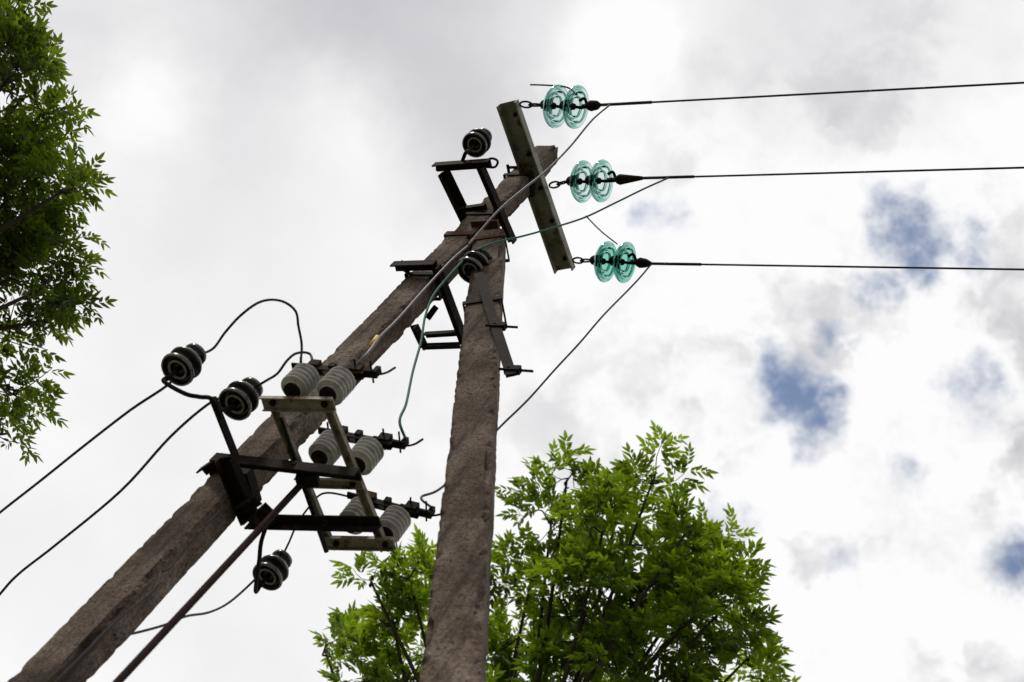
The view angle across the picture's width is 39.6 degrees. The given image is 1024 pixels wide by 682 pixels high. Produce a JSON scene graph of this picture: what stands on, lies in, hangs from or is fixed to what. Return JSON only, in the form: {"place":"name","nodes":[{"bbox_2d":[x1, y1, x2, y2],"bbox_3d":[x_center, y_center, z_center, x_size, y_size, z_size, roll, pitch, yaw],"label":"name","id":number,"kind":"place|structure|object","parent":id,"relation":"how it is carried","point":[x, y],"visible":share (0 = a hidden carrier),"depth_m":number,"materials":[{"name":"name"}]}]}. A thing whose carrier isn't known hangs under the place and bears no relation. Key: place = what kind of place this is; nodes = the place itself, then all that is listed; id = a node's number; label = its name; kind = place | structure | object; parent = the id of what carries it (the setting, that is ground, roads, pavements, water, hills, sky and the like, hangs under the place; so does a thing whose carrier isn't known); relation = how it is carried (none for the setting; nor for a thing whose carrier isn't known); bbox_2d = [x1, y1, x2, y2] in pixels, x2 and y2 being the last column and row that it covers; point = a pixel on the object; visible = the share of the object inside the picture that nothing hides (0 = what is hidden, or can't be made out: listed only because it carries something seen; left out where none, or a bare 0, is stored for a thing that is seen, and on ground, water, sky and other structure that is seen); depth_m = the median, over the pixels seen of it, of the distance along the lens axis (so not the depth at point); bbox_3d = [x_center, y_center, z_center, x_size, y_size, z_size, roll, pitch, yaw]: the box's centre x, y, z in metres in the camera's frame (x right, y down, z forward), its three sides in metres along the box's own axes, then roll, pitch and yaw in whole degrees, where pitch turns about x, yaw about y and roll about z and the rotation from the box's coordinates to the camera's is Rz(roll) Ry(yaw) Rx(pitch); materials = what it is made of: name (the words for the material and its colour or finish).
{"place":"outdoors","nodes":[
{"label":"outdoors","id":0,"kind":"place"},
{"bbox_2d":[0,0,1023,681],"label":"sky","id":1,"kind":"structure","parent":0,"point":[867,424],"materials":[{"name":"white"}]},
{"bbox_3d":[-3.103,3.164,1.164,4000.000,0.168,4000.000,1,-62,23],"label":"ground","id":2,"kind":"structure","parent":0,"visible":0},
{"bbox_2d":[0,0,117,466],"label":"tree","id":3,"kind":"object","parent":2,"relation":"on","point":[33,232],"visible":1,"depth_m":8.83,"materials":[{"name":"green plant"}]},
{"bbox_2d":[7,84,668,681],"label":"utility pole","id":4,"kind":"object","parent":2,"relation":"on","point":[83,642],"visible":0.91,"depth_m":5.58,"materials":[{"name":"concrete"}]},
{"bbox_2d":[161,343,206,385],"bbox_3d":[-1.329,0.097,5.745,0.150,0.237,0.150,1,-62,23],"label":"pin insulator","id":5,"kind":"object","parent":4,"relation":"attached to","point":[181,365],"visible":1,"depth_m":5.73,"materials":[{"name":"black ceramic"}]},
{"bbox_2d":[0,381,170,513],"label":"service line","id":6,"kind":"object","parent":5,"relation":"attached to","point":[84,445],"visible":0.89,"depth_m":5.98,"materials":[{"name":"metal"}]},
{"bbox_2d":[218,377,262,420],"bbox_3d":[-1.091,0.230,5.729,0.150,0.217,0.150,1,-62,23],"label":"pin insulator","id":7,"kind":"object","parent":4,"relation":"attached to","point":[241,398],"visible":0.98,"depth_m":5.70,"materials":[{"name":"black ceramic"}]},
{"bbox_2d":[0,397,217,595],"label":"service line","id":8,"kind":"object","parent":7,"relation":"attached to","point":[111,498],"visible":0.96,"depth_m":6.04,"materials":[{"name":"metal"}]},
{"bbox_2d":[252,549,291,590],"bbox_3d":[-1.009,0.967,5.968,0.140,0.227,0.140,1,-62,23],"label":"pin insulator","id":9,"kind":"object","parent":4,"relation":"attached to","point":[274,570],"visible":0.96,"depth_m":5.95,"materials":[{"name":"black ceramic"}]},
{"bbox_2d":[113,579,253,635],"bbox_3d":[-1.228,0.992,5.426,0.059,1.073,0.603,18,-57,13],"label":"service line","id":10,"kind":"object","parent":9,"relation":"attached to","point":[190,615],"visible":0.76,"depth_m":5.54,"materials":[{"name":"rubber"}]},
{"bbox_2d":[259,357,439,552],"bbox_3d":[-0.643,0.464,5.672,0.459,0.386,0.823,-8,-66,27],"label":"disconnector switch","id":11,"kind":"object","parent":4,"relation":"attached to","point":[335,385],"visible":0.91,"depth_m":5.63,"materials":[{"name":"grey ceramic"}]},
{"bbox_2d":[457,248,491,282],"bbox_3d":[-0.186,-0.388,7.250,0.162,0.205,0.161,1,-62,23],"label":"pin insulator","id":12,"kind":"object","parent":4,"relation":"attached to","point":[478,259],"visible":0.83,"depth_m":7.21,"materials":[{"name":"black ceramic"}]},
{"bbox_2d":[462,128,491,157],"bbox_3d":[-0.201,-1.116,8.028,0.152,0.270,0.152,1,-62,23],"label":"pin insulator","id":13,"kind":"object","parent":4,"relation":"on","point":[477,142],"visible":0.97,"depth_m":8.02,"materials":[{"name":"black ceramic"}]},
{"bbox_2d":[519,84,600,128],"bbox_3d":[0.269,-1.338,8.135,0.496,0.242,0.259,1,-62,23],"label":"glass insulator string","id":14,"kind":"object","parent":4,"relation":"attached to","point":[565,105],"visible":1,"depth_m":8.11,"materials":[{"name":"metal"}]},
{"bbox_2d":[600,82,1023,105],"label":"power line","id":15,"kind":"object","parent":14,"relation":"attached to","point":[762,96],"visible":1,"depth_m":7.59,"materials":[{"name":"metal"}]},
{"bbox_2d":[548,159,642,202],"bbox_3d":[0.479,-0.930,8.276,0.588,0.245,0.251,1,-62,23],"label":"glass insulator string","id":16,"kind":"object","parent":4,"relation":"attached to","point":[574,181],"visible":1,"depth_m":8.26,"materials":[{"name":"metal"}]},
{"bbox_2d":[643,167,1023,179],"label":"power line","id":17,"kind":"object","parent":16,"relation":"attached to","point":[736,175],"visible":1,"depth_m":7.75,"materials":[{"name":"metal"}]},
{"bbox_2d":[572,241,651,282],"bbox_3d":[0.590,-0.470,8.487,0.498,0.245,0.254,1,-62,23],"label":"glass insulator string","id":18,"kind":"object","parent":4,"relation":"attached to","point":[597,260],"visible":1,"depth_m":8.47,"materials":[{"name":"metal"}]},
{"bbox_2d":[651,262,1023,270],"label":"power line","id":19,"kind":"object","parent":18,"relation":"attached to","point":[700,264],"visible":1,"depth_m":8.00,"materials":[{"name":"metal"}]},
{"bbox_2d":[309,420,801,681],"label":"ash tree","id":20,"kind":"object","parent":2,"relation":"on","point":[681,579],"visible":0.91,"depth_m":11.22,"materials":[{"name":"green plant"}]}
]}

